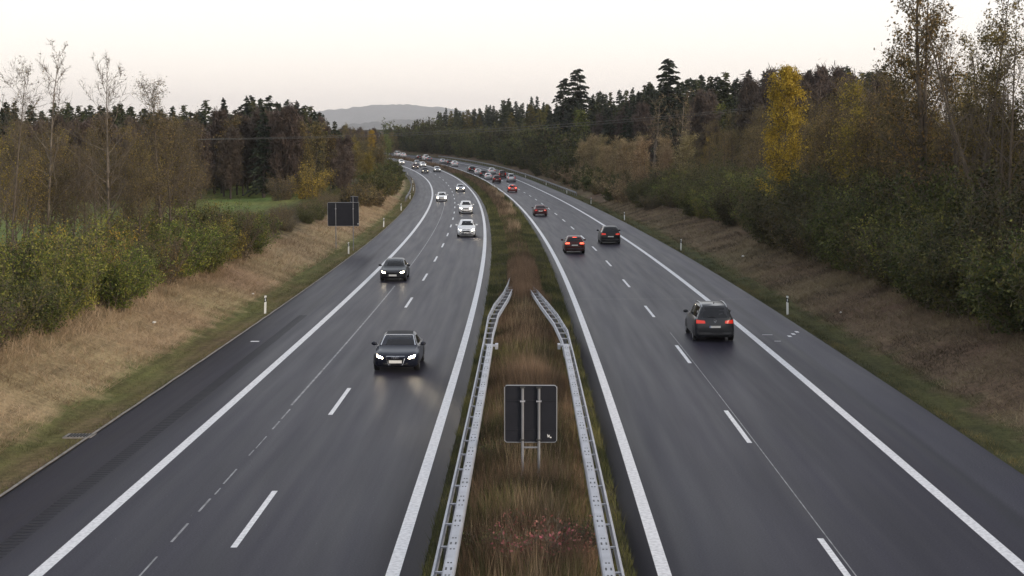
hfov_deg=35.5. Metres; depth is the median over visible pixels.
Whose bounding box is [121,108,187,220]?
deciduous tree
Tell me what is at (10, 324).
shrub
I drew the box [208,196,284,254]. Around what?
shrub
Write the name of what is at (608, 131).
spruce tree
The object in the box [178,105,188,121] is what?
spruce tree
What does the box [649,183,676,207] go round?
shrub
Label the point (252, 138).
deciduous tree
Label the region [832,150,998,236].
shrub
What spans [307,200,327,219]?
shrub
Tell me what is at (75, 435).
drain inlet
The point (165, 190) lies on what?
deciduous tree
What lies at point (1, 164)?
deciduous tree
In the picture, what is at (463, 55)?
sky
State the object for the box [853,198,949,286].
shrub
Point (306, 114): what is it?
spruce tree
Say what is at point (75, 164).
deciduous tree
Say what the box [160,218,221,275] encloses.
shrub
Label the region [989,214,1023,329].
shrub
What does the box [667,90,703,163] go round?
deciduous tree
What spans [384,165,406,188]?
shrub
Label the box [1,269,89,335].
shrub
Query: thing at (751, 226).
shrub
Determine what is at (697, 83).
spruce tree
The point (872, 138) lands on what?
deciduous tree
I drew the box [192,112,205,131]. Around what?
spruce tree
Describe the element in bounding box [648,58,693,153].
fir tree
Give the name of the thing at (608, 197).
shrub
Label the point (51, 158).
birch tree
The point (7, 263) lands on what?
shrub
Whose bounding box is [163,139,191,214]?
deciduous tree
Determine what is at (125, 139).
birch tree
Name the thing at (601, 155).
deciduous tree
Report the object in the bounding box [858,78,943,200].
deciduous tree
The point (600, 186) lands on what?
shrub
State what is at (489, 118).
spruce tree
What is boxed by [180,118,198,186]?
deciduous tree
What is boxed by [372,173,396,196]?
shrub
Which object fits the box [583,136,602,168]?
deciduous tree
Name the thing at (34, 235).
shrub
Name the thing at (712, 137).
deciduous tree
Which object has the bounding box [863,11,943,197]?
deciduous tree
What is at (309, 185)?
bush
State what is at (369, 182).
shrub
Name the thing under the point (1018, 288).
shrub
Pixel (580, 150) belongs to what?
deciduous tree
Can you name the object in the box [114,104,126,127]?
spruce tree
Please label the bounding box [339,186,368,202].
shrub
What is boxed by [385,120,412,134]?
tree
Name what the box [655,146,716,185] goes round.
shrub
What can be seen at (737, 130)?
deciduous tree
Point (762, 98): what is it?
deciduous tree
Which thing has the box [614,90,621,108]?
spruce tree
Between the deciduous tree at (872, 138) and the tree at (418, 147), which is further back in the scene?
the tree at (418, 147)
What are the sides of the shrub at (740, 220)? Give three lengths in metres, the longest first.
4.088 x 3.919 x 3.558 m
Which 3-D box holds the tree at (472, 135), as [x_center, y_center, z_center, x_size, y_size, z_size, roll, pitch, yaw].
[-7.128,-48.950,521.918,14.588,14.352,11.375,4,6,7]
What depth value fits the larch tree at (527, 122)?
476.15 m
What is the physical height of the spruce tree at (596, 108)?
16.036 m
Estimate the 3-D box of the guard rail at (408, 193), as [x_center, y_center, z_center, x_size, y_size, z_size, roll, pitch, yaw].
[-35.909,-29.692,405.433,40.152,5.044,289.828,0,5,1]
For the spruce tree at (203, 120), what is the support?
on the ground at (62, 419)
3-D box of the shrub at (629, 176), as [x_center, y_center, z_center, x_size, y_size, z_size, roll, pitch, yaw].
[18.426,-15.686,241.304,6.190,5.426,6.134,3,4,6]
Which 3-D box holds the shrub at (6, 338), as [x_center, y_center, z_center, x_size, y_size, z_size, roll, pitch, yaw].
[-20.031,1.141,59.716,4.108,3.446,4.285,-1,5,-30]
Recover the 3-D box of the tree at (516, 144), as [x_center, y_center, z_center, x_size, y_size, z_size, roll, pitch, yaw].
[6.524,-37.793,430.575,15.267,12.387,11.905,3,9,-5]
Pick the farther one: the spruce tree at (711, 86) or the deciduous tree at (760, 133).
the spruce tree at (711, 86)
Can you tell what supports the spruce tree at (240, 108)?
on the ground at (62, 419)
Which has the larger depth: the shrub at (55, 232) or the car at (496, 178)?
the car at (496, 178)
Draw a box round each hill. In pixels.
[308,104,498,127]
[331,119,447,129]
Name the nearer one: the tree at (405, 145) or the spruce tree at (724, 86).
the spruce tree at (724, 86)
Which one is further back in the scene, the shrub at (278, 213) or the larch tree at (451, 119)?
the larch tree at (451, 119)
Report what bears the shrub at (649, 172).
on the ground at (62, 419)
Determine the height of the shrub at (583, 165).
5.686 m
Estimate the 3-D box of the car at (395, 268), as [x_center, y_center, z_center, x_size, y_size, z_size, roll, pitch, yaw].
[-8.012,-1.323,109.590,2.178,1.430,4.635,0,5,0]
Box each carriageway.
[0,158,491,575]
[384,153,1023,575]
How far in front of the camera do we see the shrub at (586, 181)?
289.50 m
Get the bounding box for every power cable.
[180,106,765,139]
[193,107,766,139]
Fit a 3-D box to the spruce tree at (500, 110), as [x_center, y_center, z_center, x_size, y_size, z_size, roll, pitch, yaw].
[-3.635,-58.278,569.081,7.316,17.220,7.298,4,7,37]
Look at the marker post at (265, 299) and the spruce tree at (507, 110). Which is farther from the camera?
the spruce tree at (507, 110)
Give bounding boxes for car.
[371,330,425,369]
[378,258,409,280]
[411,163,418,168]
[419,162,426,166]
[421,167,428,172]
[433,166,440,171]
[435,192,447,200]
[450,161,457,165]
[455,184,465,191]
[455,219,477,236]
[457,201,473,213]
[467,166,474,171]
[479,170,486,176]
[483,173,491,178]
[487,168,495,173]
[491,175,500,182]
[497,170,505,177]
[506,173,515,181]
[506,185,517,191]
[531,205,547,215]
[561,235,585,252]
[597,226,619,243]
[683,300,733,339]
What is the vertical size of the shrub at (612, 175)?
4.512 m
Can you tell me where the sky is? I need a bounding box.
[0,0,1023,129]
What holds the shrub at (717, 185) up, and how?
on the ground at (62, 419)
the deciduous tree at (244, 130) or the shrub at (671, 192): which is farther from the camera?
the deciduous tree at (244, 130)
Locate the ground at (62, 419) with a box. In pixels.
[0,129,1023,575]
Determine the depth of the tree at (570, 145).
355.87 m
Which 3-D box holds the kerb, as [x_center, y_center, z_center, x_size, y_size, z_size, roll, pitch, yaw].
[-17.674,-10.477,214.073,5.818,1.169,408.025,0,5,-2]
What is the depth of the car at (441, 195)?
259.90 m
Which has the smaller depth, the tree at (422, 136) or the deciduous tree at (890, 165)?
the deciduous tree at (890, 165)
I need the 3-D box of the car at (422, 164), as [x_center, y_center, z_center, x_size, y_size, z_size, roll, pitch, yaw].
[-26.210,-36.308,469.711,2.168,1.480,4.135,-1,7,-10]
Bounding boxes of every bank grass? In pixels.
[0,196,399,453]
[597,198,1023,436]
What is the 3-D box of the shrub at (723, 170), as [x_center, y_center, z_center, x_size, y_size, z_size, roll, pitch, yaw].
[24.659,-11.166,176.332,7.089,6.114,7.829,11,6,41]
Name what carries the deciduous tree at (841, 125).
on the ground at (62, 419)
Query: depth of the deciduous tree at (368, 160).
275.68 m
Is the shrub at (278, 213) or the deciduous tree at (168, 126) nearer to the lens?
the shrub at (278, 213)
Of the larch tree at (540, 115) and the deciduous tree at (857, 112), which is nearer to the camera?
the deciduous tree at (857, 112)
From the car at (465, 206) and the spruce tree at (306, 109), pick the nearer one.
the car at (465, 206)
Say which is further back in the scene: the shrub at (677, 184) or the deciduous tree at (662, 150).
the deciduous tree at (662, 150)
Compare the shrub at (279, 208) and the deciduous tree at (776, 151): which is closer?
the shrub at (279, 208)
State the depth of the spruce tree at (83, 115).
266.18 m
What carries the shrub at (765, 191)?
on the ground at (62, 419)
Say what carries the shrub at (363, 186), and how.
on the ground at (62, 419)
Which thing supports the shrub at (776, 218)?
on the ground at (62, 419)
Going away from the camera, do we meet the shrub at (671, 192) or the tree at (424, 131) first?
the shrub at (671, 192)
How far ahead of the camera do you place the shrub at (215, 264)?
97.32 m
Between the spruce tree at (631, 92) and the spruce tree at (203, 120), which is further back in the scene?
the spruce tree at (631, 92)
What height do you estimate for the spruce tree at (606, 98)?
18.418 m
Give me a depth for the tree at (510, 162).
454.31 m
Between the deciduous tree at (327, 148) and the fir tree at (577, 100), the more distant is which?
the fir tree at (577, 100)
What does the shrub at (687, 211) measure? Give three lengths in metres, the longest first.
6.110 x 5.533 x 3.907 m
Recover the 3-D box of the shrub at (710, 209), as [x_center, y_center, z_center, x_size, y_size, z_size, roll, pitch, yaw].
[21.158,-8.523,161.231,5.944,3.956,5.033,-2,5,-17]
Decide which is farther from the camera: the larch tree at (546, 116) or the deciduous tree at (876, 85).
the larch tree at (546, 116)
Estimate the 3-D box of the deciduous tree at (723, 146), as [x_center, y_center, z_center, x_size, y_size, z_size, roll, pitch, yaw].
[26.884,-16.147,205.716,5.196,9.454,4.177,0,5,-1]
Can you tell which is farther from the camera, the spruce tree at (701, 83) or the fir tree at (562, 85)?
the fir tree at (562, 85)
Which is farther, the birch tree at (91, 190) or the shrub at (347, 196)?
the shrub at (347, 196)
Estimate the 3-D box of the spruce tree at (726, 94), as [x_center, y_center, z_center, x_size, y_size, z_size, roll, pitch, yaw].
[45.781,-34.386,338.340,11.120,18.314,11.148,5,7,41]
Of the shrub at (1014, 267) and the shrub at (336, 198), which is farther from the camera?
the shrub at (336, 198)
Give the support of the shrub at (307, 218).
on the ground at (62, 419)
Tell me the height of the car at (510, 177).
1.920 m
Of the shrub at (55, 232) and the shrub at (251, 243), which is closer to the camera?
the shrub at (55, 232)
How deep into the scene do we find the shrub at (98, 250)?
72.02 m
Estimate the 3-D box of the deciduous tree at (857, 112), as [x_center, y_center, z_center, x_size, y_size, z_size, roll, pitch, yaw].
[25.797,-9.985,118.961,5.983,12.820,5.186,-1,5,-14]
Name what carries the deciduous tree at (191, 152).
on the ground at (62, 419)
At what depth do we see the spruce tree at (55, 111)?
311.69 m
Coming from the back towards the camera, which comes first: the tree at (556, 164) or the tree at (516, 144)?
the tree at (516, 144)
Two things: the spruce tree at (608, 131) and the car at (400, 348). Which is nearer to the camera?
the car at (400, 348)
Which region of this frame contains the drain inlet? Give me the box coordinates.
[62,433,96,438]
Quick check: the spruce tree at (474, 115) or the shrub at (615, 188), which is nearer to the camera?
the shrub at (615, 188)
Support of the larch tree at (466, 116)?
on the ground at (62, 419)
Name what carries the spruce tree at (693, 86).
on the ground at (62, 419)
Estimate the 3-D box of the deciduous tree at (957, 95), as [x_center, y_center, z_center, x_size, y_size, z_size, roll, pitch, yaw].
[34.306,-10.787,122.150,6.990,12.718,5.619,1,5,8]
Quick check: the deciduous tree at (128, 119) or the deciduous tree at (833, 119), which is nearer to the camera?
the deciduous tree at (833, 119)
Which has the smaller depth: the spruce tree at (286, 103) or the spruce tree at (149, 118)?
the spruce tree at (149, 118)
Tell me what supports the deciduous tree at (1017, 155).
on the ground at (62, 419)
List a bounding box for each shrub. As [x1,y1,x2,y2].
[0,214,76,263]
[0,221,73,284]
[0,225,116,322]
[0,229,72,302]
[0,237,49,299]
[0,262,67,339]
[0,264,27,297]
[0,281,20,341]
[0,287,31,351]
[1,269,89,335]
[8,224,103,270]
[9,213,122,312]
[39,206,138,256]
[42,216,119,261]
[42,228,164,312]
[49,217,144,296]
[76,212,155,254]
[77,196,187,248]
[84,220,163,249]
[101,232,169,283]
[102,202,180,254]
[102,235,175,298]
[121,201,230,278]
[126,222,202,285]
[134,238,186,276]
[148,197,220,232]
[150,207,190,234]
[151,204,241,273]
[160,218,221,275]
[165,202,236,227]
[171,216,240,267]
[183,198,226,217]
[184,199,272,259]
[187,222,240,259]
[188,202,265,252]
[191,212,249,260]
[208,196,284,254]
[236,208,262,220]
[264,204,296,221]
[265,216,284,232]
[266,204,290,221]
[270,198,295,221]
[274,213,297,231]
[293,204,322,219]
[295,208,317,223]
[298,201,317,211]
[302,196,323,207]
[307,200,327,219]
[311,191,334,208]
[320,185,340,198]
[320,192,338,201]
[339,183,371,207]
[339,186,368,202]
[350,182,375,193]
[354,184,376,206]
[356,166,382,181]
[356,179,375,188]
[358,192,377,206]
[359,171,389,194]
[362,166,390,180]
[371,155,398,173]
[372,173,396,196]
[373,187,386,206]
[381,169,404,189]
[383,171,396,181]
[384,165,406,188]
[388,184,402,195]
[390,159,404,174]
[391,164,404,175]
[463,517,540,556]
[477,433,516,458]
[487,523,575,567]
[496,508,555,536]
[523,514,596,557]
[530,164,541,175]
[544,163,556,180]
[549,510,606,540]
[557,163,582,187]
[557,168,566,184]
[564,162,581,181]
[565,167,599,191]
[567,167,588,189]
[572,160,595,172]
[577,159,604,177]
[579,174,602,190]
[587,183,600,194]
[591,171,609,185]
[592,168,616,194]
[594,172,611,192]
[599,174,634,203]
[600,179,616,200]
[602,171,616,182]
[605,173,633,194]
[608,176,625,200]
[611,170,635,183]
[614,170,647,187]
[615,168,636,195]
[622,179,643,203]
[625,177,649,208]
[626,178,645,191]
[629,165,658,188]
[635,169,667,203]
[637,190,661,210]
[640,169,678,188]
[643,184,663,205]
[649,162,681,179]
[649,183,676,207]
[651,183,684,205]
[652,175,676,199]
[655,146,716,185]
[664,170,706,208]
[664,172,696,201]
[670,179,710,207]
[673,184,708,216]
[674,183,703,205]
[681,145,740,182]
[684,186,713,211]
[690,188,709,219]
[695,158,759,190]
[696,173,732,219]
[697,183,736,221]
[702,176,760,226]
[704,161,769,193]
[710,185,746,220]
[715,169,744,194]
[720,165,772,191]
[724,165,778,196]
[725,183,763,223]
[727,164,830,249]
[729,204,749,231]
[732,186,762,225]
[734,181,791,243]
[735,176,781,198]
[735,192,767,233]
[736,162,796,202]
[744,191,789,245]
[747,163,803,197]
[748,152,864,209]
[753,174,822,253]
[757,211,795,249]
[758,167,854,255]
[758,176,777,200]
[761,172,807,206]
[772,153,844,193]
[776,162,828,195]
[777,184,863,263]
[793,196,891,268]
[804,187,891,270]
[810,205,855,263]
[814,215,893,274]
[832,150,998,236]
[832,168,910,222]
[834,219,875,279]
[835,195,927,288]
[835,209,929,281]
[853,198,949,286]
[864,178,991,237]
[873,216,958,293]
[874,157,1023,243]
[874,187,1020,316]
[874,218,965,301]
[884,177,1020,244]
[884,218,988,311]
[891,159,1023,252]
[902,230,1022,319]
[946,154,1023,262]
[950,227,1023,329]
[950,233,1023,335]
[951,210,1023,251]
[974,243,1022,268]
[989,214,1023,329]
[990,238,1023,320]
[992,226,1019,271]
[1004,239,1023,306]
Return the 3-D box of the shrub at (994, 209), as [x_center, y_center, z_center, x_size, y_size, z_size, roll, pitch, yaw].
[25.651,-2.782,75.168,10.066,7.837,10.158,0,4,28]
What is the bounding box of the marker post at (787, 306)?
[786,296,788,314]
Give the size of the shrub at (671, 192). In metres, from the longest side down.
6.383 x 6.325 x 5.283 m
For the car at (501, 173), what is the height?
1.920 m
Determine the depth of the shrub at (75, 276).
68.71 m
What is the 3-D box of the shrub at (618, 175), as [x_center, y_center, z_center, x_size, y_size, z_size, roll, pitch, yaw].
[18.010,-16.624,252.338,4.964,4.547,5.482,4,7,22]
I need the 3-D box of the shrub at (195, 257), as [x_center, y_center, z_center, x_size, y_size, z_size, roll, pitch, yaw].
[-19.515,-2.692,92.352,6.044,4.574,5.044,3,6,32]
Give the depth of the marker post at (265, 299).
87.42 m
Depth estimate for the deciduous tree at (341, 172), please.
222.46 m
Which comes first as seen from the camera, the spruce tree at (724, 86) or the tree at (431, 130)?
the spruce tree at (724, 86)
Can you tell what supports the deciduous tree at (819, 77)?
on the ground at (62, 419)
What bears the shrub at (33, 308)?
on the ground at (62, 419)
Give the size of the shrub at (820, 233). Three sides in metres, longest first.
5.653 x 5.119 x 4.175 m
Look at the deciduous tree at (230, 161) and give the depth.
221.88 m
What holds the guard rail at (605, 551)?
on the ground at (62, 419)
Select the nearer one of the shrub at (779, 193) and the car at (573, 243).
the shrub at (779, 193)
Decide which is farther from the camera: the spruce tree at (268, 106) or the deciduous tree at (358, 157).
the deciduous tree at (358, 157)
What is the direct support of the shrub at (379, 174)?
on the ground at (62, 419)
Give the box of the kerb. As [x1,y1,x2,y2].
[0,176,415,496]
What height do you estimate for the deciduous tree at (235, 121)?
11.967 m
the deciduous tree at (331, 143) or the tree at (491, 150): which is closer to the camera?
the deciduous tree at (331, 143)
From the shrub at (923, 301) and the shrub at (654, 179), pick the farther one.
the shrub at (654, 179)
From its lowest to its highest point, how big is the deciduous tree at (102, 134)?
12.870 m
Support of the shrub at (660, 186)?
on the ground at (62, 419)
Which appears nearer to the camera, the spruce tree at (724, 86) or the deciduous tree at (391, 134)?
the spruce tree at (724, 86)
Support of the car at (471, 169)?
on the carriageway at (766, 441)
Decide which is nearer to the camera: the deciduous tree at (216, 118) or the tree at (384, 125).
the deciduous tree at (216, 118)
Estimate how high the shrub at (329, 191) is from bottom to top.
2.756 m
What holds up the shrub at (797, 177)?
on the ground at (62, 419)
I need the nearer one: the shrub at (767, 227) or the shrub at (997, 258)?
the shrub at (997, 258)
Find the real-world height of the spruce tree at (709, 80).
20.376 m
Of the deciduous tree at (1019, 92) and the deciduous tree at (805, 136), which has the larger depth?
the deciduous tree at (805, 136)
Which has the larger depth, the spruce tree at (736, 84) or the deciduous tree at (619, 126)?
the deciduous tree at (619, 126)
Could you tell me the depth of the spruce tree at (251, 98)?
315.60 m
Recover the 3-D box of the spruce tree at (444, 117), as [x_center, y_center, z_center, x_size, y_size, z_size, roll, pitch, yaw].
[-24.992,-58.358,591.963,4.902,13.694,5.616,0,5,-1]
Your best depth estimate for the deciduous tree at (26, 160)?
121.13 m
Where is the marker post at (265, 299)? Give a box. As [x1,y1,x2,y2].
[264,296,266,313]
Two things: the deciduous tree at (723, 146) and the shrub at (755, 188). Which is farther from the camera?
the deciduous tree at (723, 146)
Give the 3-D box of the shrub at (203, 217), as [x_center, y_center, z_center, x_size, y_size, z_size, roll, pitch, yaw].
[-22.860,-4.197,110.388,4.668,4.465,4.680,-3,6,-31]
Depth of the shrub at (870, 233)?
91.45 m
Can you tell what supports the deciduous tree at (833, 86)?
on the ground at (62, 419)
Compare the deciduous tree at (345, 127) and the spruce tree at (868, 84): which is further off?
the deciduous tree at (345, 127)
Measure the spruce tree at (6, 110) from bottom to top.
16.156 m
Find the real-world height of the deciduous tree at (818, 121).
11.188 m
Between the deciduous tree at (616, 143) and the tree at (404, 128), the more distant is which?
the tree at (404, 128)
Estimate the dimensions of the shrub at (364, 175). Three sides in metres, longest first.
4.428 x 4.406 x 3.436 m
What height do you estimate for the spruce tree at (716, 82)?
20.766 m
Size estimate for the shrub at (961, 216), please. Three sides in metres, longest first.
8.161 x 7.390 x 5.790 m
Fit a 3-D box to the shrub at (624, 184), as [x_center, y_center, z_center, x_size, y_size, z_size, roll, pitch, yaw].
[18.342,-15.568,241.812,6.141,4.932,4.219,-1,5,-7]
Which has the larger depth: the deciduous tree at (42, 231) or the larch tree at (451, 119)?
the larch tree at (451, 119)
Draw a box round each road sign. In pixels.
[327,196,358,249]
[504,385,556,473]
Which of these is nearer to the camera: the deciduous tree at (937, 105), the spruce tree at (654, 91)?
the deciduous tree at (937, 105)
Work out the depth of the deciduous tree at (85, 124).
232.91 m
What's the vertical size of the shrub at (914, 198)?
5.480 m
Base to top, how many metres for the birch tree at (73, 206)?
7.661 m
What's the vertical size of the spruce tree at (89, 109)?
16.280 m
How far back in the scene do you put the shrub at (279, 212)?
148.01 m
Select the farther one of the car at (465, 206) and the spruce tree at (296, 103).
the spruce tree at (296, 103)
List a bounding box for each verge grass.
[0,193,413,493]
[564,192,1023,471]
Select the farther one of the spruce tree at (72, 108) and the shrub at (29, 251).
the spruce tree at (72, 108)
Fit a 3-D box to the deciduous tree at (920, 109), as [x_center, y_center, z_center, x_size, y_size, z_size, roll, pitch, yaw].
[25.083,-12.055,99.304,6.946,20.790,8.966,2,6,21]
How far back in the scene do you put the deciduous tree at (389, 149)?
537.08 m
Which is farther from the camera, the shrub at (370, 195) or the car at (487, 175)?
the car at (487, 175)
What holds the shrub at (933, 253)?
on the ground at (62, 419)
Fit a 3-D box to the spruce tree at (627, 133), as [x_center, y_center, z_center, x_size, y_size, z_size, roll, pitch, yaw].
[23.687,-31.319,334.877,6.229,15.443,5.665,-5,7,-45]
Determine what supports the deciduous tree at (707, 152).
on the ground at (62, 419)
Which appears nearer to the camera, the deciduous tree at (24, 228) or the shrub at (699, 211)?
the deciduous tree at (24, 228)
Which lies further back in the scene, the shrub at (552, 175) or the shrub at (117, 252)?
the shrub at (552, 175)
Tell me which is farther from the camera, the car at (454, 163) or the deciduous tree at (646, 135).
the car at (454, 163)
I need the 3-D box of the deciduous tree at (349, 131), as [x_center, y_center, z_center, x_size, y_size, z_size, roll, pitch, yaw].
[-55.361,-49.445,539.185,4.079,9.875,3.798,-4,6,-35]
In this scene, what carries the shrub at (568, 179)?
on the ground at (62, 419)
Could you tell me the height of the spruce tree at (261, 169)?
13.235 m
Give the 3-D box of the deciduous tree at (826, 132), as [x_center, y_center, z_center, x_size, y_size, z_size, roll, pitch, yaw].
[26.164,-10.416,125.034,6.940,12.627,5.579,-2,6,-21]
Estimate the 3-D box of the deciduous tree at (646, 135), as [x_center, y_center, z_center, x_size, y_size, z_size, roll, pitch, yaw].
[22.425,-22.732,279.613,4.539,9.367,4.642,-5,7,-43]
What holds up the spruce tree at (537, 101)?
on the ground at (62, 419)
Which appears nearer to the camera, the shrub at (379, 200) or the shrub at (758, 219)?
the shrub at (758, 219)
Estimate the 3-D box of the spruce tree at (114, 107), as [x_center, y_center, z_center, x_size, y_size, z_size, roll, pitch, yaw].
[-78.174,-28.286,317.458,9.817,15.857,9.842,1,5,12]
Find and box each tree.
[0,56,46,248]
[0,102,11,126]
[0,108,12,196]
[0,110,56,251]
[0,119,33,244]
[0,128,29,222]
[0,144,54,251]
[0,150,17,225]
[1,39,122,235]
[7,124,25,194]
[9,101,20,122]
[10,115,49,239]
[18,128,67,239]
[22,117,47,164]
[23,123,76,234]
[24,104,38,125]
[24,115,113,233]
[25,138,96,239]
[26,123,91,228]
[43,112,80,178]
[48,102,61,119]
[49,140,91,241]
[51,50,166,236]
[59,108,67,121]
[64,102,72,122]
[68,106,74,117]
[68,117,82,129]
[72,117,96,188]
[72,123,121,226]
[72,151,114,239]
[73,105,82,122]
[79,111,87,191]
[82,128,137,224]
[83,110,118,195]
[86,104,94,117]
[93,112,116,196]
[95,105,103,119]
[96,136,136,230]
[102,125,152,219]
[106,139,172,247]
[112,106,119,125]
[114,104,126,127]
[116,72,220,240]
[120,115,145,137]
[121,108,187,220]
[123,107,137,124]
[130,133,180,215]
[137,111,143,123]
[141,109,147,124]
[143,115,152,133]
[143,129,163,186]
[147,127,205,208]
[150,105,209,223]
[153,114,179,137]
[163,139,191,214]
[168,106,177,119]
[170,114,184,131]
[173,148,215,214]
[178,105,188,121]
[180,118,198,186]
[186,123,215,198]
[188,111,193,120]
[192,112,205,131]
[198,100,212,122]
[200,116,207,129]
[203,106,231,196]
[205,138,219,193]
[206,110,228,192]
[210,97,241,189]
[213,114,246,197]
[215,124,246,198]
[230,111,254,193]
[236,105,245,185]
[238,100,255,185]
[241,96,251,117]
[242,106,280,197]
[244,98,262,189]
[245,105,271,180]
[247,95,256,117]
[256,106,283,187]
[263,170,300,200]
[264,95,274,112]
[266,102,305,186]
[272,108,297,193]
[283,99,289,108]
[285,100,301,188]
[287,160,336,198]
[294,112,311,180]
[296,121,320,188]
[297,111,320,187]
[300,105,313,122]
[301,120,337,186]
[306,110,329,185]
[308,106,313,117]
[311,113,330,164]
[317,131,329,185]
[320,133,338,190]
[325,134,335,160]
[327,129,340,189]
[329,134,357,190]
[329,143,355,193]
[331,121,342,139]
[342,124,350,136]
[343,127,352,138]
[351,127,357,143]
[351,135,363,158]
[352,143,368,182]
[354,145,364,171]
[356,149,371,174]
[356,151,377,179]
[357,129,367,144]
[357,139,367,159]
[367,130,376,150]
[368,126,380,149]
[371,142,394,168]
[377,117,409,136]
[382,134,394,157]
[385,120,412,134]
[389,131,396,153]
[393,136,399,150]
[395,120,419,136]
[397,129,411,150]
[399,133,413,151]
[406,117,431,138]
[406,135,417,151]
[410,116,439,136]
[412,113,451,143]
[413,133,429,152]
[418,120,438,139]
[419,138,428,152]
[420,135,435,153]
[422,119,449,142]
[423,128,443,153]
[425,121,448,142]
[435,134,452,154]
[436,131,457,155]
[442,112,448,130]
[446,111,453,129]
[449,139,462,156]
[451,108,458,127]
[453,115,461,132]
[457,139,474,158]
[463,110,474,129]
[468,116,502,140]
[470,109,476,130]
[474,142,485,159]
[475,115,483,129]
[477,125,508,142]
[480,111,484,125]
[484,109,492,129]
[487,119,522,140]
[488,117,526,144]
[488,138,499,160]
[491,108,495,126]
[494,111,502,125]
[498,100,503,120]
[499,100,507,129]
[502,143,517,166]
[503,98,516,130]
[505,113,516,131]
[506,143,527,169]
[509,119,537,144]
[509,124,533,155]
[512,101,518,124]
[513,117,544,168]
[516,107,522,125]
[523,104,535,127]
[530,119,549,143]
[531,96,541,123]
[531,109,545,133]
[542,109,552,127]
[544,105,554,130]
[548,78,572,135]
[550,130,594,153]
[550,140,597,184]
[552,148,574,181]
[554,126,594,154]
[556,69,594,136]
[556,124,591,153]
[556,132,589,154]
[558,128,586,154]
[560,149,602,164]
[567,110,592,137]
[573,138,592,170]
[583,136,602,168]
[584,133,598,156]
[587,94,596,129]
[590,92,599,115]
[590,112,616,145]
[590,135,609,168]
[591,102,602,134]
[595,94,601,111]
[595,144,607,172]
[597,94,605,115]
[598,105,608,144]
[602,94,609,108]
[602,106,616,160]
[602,145,612,175]
[604,136,625,177]
[608,92,614,108]
[610,139,633,178]
[611,105,618,130]
[612,99,636,161]
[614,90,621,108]
[617,90,628,115]
[618,101,635,166]
[623,93,647,169]
[627,137,656,185]
[627,139,643,174]
[628,87,636,102]
[629,101,657,162]
[633,131,650,166]
[635,92,676,175]
[636,91,641,103]
[639,85,647,103]
[643,82,662,167]
[645,82,672,171]
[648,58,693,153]
[650,83,700,168]
[652,133,675,173]
[653,142,676,179]
[655,99,684,152]
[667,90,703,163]
[667,130,699,175]
[675,105,688,162]
[676,128,700,165]
[677,80,700,167]
[682,78,693,127]
[685,88,725,169]
[685,102,698,165]
[687,130,710,171]
[691,79,700,98]
[695,120,729,173]
[698,75,705,92]
[699,134,715,170]
[700,89,718,119]
[704,129,739,172]
[706,76,715,98]
[709,80,716,96]
[710,101,727,153]
[712,108,745,170]
[713,77,718,92]
[715,72,738,109]
[715,77,723,111]
[717,83,732,112]
[717,94,740,169]
[722,77,740,122]
[732,73,762,158]
[737,102,776,178]
[738,102,786,180]
[744,63,786,159]
[747,109,774,174]
[753,61,811,196]
[759,96,780,177]
[762,130,786,177]
[784,58,832,120]
[784,74,826,159]
[784,112,812,167]
[786,93,835,177]
[796,121,825,161]
[798,77,849,177]
[800,115,826,181]
[802,75,886,198]
[807,104,827,166]
[812,67,890,191]
[822,67,882,171]
[822,72,869,155]
[824,60,856,150]
[826,102,858,160]
[834,82,909,201]
[845,61,905,170]
[851,63,948,192]
[851,80,929,200]
[854,0,969,207]
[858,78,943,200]
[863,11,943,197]
[863,74,872,93]
[867,69,894,141]
[894,102,947,197]
[911,15,1004,205]
[912,0,1023,222]
[913,74,956,153]
[913,85,988,200]
[931,66,986,169]
[933,68,974,169]
[941,75,1005,175]
[942,0,1023,203]
[946,82,1014,203]
[955,30,1022,201]
[959,64,1023,230]
[963,94,1023,204]
[985,16,1023,210]
[996,46,1023,166]
[1012,126,1023,191]
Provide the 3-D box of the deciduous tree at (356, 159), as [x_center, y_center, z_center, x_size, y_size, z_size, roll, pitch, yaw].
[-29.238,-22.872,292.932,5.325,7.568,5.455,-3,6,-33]
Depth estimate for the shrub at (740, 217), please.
139.33 m
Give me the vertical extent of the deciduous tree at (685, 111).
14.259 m
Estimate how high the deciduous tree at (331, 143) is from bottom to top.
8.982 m
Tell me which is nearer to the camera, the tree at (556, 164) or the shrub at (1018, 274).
the shrub at (1018, 274)
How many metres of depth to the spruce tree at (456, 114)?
593.63 m
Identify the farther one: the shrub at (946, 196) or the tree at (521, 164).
the tree at (521, 164)
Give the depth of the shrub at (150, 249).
83.75 m
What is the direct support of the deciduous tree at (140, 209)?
on the ground at (62, 419)
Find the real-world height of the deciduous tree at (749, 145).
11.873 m
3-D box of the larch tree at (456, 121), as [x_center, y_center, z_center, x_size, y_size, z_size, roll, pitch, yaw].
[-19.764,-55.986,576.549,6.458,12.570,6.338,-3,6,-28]
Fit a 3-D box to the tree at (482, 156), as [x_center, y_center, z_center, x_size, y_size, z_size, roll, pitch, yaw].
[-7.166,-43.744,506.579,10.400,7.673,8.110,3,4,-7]
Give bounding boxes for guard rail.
[402,170,411,200]
[431,278,512,575]
[439,156,576,195]
[531,287,624,575]
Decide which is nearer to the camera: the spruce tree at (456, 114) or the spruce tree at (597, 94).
the spruce tree at (597, 94)
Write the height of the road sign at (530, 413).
3.216 m
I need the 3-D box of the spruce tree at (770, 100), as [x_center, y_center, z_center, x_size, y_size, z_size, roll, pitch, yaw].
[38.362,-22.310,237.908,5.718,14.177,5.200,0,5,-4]
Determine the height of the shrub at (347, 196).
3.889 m

